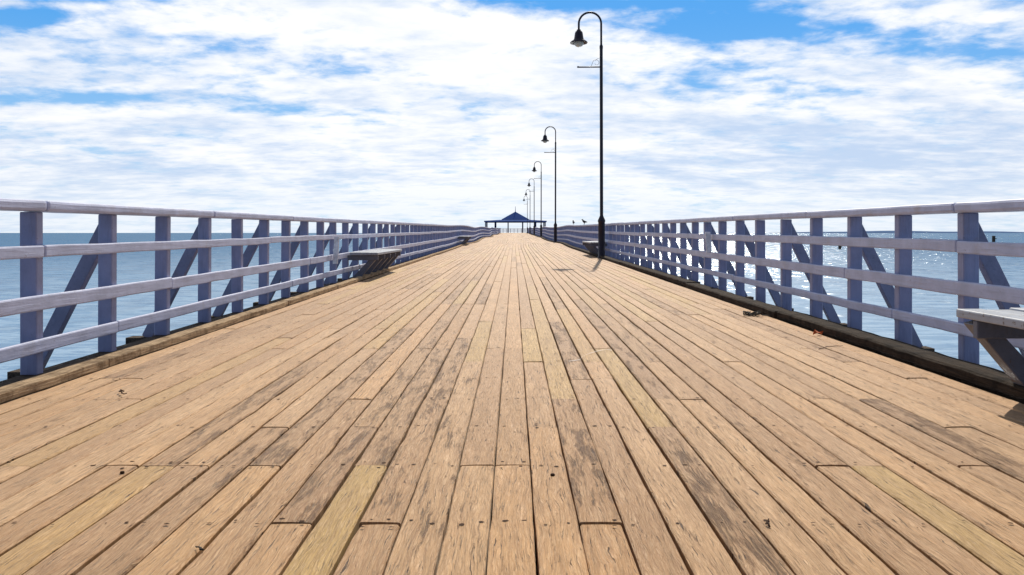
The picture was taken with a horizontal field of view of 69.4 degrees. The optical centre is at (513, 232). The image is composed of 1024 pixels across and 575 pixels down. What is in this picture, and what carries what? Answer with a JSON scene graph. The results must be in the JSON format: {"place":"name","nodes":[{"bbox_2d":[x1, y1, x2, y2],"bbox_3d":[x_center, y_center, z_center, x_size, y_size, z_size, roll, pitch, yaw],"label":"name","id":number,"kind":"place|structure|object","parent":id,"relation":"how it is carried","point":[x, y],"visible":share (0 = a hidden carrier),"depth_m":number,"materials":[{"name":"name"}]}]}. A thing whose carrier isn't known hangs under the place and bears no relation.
{"place":"outdoors","nodes":[
{"label":"outdoors","id":0,"kind":"place"},
{"bbox_2d":[0,233,1023,574],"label":"pier","id":1,"kind":"structure","parent":0,"point":[448,411],"depth_m":3.50,"materials":[{"name":"wood"}]},
{"bbox_2d":[0,198,500,374],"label":"railing","id":2,"kind":"object","parent":1,"relation":"on","point":[33,350],"visible":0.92,"depth_m":7.07,"materials":[{"name":"grey wood"}]},
{"bbox_2d":[333,237,338,263],"bbox_3d":[-3.215,0.316,13.338,0.125,0.490,0.040,0,-6,20],"label":"sign board","id":3,"kind":"object","parent":2,"relation":"attached to","point":[336,250],"visible":1,"depth_m":13.31,"materials":[{"name":"white paint"}]},
{"bbox_2d":[347,249,401,277],"bbox_3d":[-2.955,0.665,15.955,0.610,0.568,3.126,0,0,0],"label":"bench","id":4,"kind":"object","parent":1,"relation":"on","point":[379,259],"visible":0.96,"depth_m":15.21,"materials":[{"name":"grey wood"}]},
{"bbox_2d":[458,236,470,244],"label":"bench","id":5,"kind":"object","parent":1,"relation":"on","point":[466,239],"visible":0.94,"depth_m":42.71,"materials":[{"name":"grey wood"}]},
{"bbox_2d":[501,228,526,232],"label":"railing","id":6,"kind":"object","parent":1,"relation":"on","point":[513,229],"visible":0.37,"depth_m":202.60,"materials":[{"name":"white wood"}]},
{"bbox_2d":[484,206,546,232],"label":"pavilion","id":7,"kind":"structure","parent":1,"relation":"on","point":[515,217],"depth_m":191.54,"materials":[{"name":"blue metal"}]},
{"bbox_2d":[523,196,527,232],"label":"street lamp","id":8,"kind":"object","parent":1,"relation":"on","point":[527,213],"visible":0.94,"depth_m":167.95,"materials":[{"name":"metal"}]},
{"bbox_2d":[527,179,534,234],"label":"street lamp","id":9,"kind":"object","parent":1,"relation":"on","point":[528,185],"visible":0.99,"depth_m":110.97,"materials":[{"name":"metal"}]},
{"bbox_2d":[532,161,541,236],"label":"street lamp","id":10,"kind":"object","parent":1,"relation":"on","point":[534,169],"visible":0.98,"depth_m":82.46,"materials":[{"name":"metal"}]},
{"bbox_2d":[541,126,556,242],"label":"street lamp","id":11,"kind":"object","parent":1,"relation":"on","point":[544,140],"visible":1,"depth_m":53.94,"materials":[{"name":"metal"}]},
{"bbox_2d":[570,11,604,257],"bbox_3d":[2.549,-3.387,25.510,1.225,8.501,0.610,0,0,1],"label":"street lamp","id":12,"kind":"object","parent":1,"relation":"on","point":[578,41],"visible":0.98,"depth_m":25.45,"materials":[{"name":"metal"}]},
{"bbox_2d":[582,241,606,253],"bbox_3d":[2.955,0.602,27.308,0.610,0.572,3.120,0,0,0],"label":"bench","id":13,"kind":"object","parent":1,"relation":"on","point":[590,246],"visible":0.72,"depth_m":26.60,"materials":[{"name":"grey wood"}]},
{"bbox_2d":[528,199,1023,363],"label":"railing","id":14,"kind":"object","parent":1,"relation":"on","point":[974,248],"visible":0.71,"depth_m":7.40,"materials":[{"name":"grey wood"}]},
{"bbox_2d":[705,232,711,252],"bbox_3d":[3.217,0.161,12.231,0.125,0.350,0.040,0,-6,-20],"label":"sign board","id":15,"kind":"object","parent":14,"relation":"attached to","point":[708,241],"visible":1,"depth_m":12.21,"materials":[{"name":"white paint"}]},
{"bbox_2d":[956,308,1023,385],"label":"bench","id":16,"kind":"object","parent":1,"relation":"on","point":[992,331],"visible":1,"depth_m":4.29,"materials":[{"name":"grey wood"}]},
{"bbox_2d":[0,233,1023,380],"bbox_3d":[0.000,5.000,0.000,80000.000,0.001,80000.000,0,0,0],"label":"sea","id":17,"kind":"structure","parent":0,"point":[58,271],"depth_m":77.56,"materials":[{"name":"liquid"}]},
{"bbox_2d":[0,0,1023,232],"label":"sky","id":18,"kind":"structure","parent":0,"point":[411,111],"materials":[{"name":"white"}]},
{"bbox_2d":[743,311,770,316],"bbox_3d":[2.742,0.927,8.489,0.286,0.046,0.305,0,0,-25],"label":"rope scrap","id":19,"kind":"object","parent":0,"point":[755,313],"visible":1,"depth_m":8.46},
{"bbox_2d":[797,231,1023,232],"bbox_3d":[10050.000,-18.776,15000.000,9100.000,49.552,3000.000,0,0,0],"label":"hills","id":20,"kind":"structure","parent":0,"point":[919,232],"depth_m":14575.05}
]}

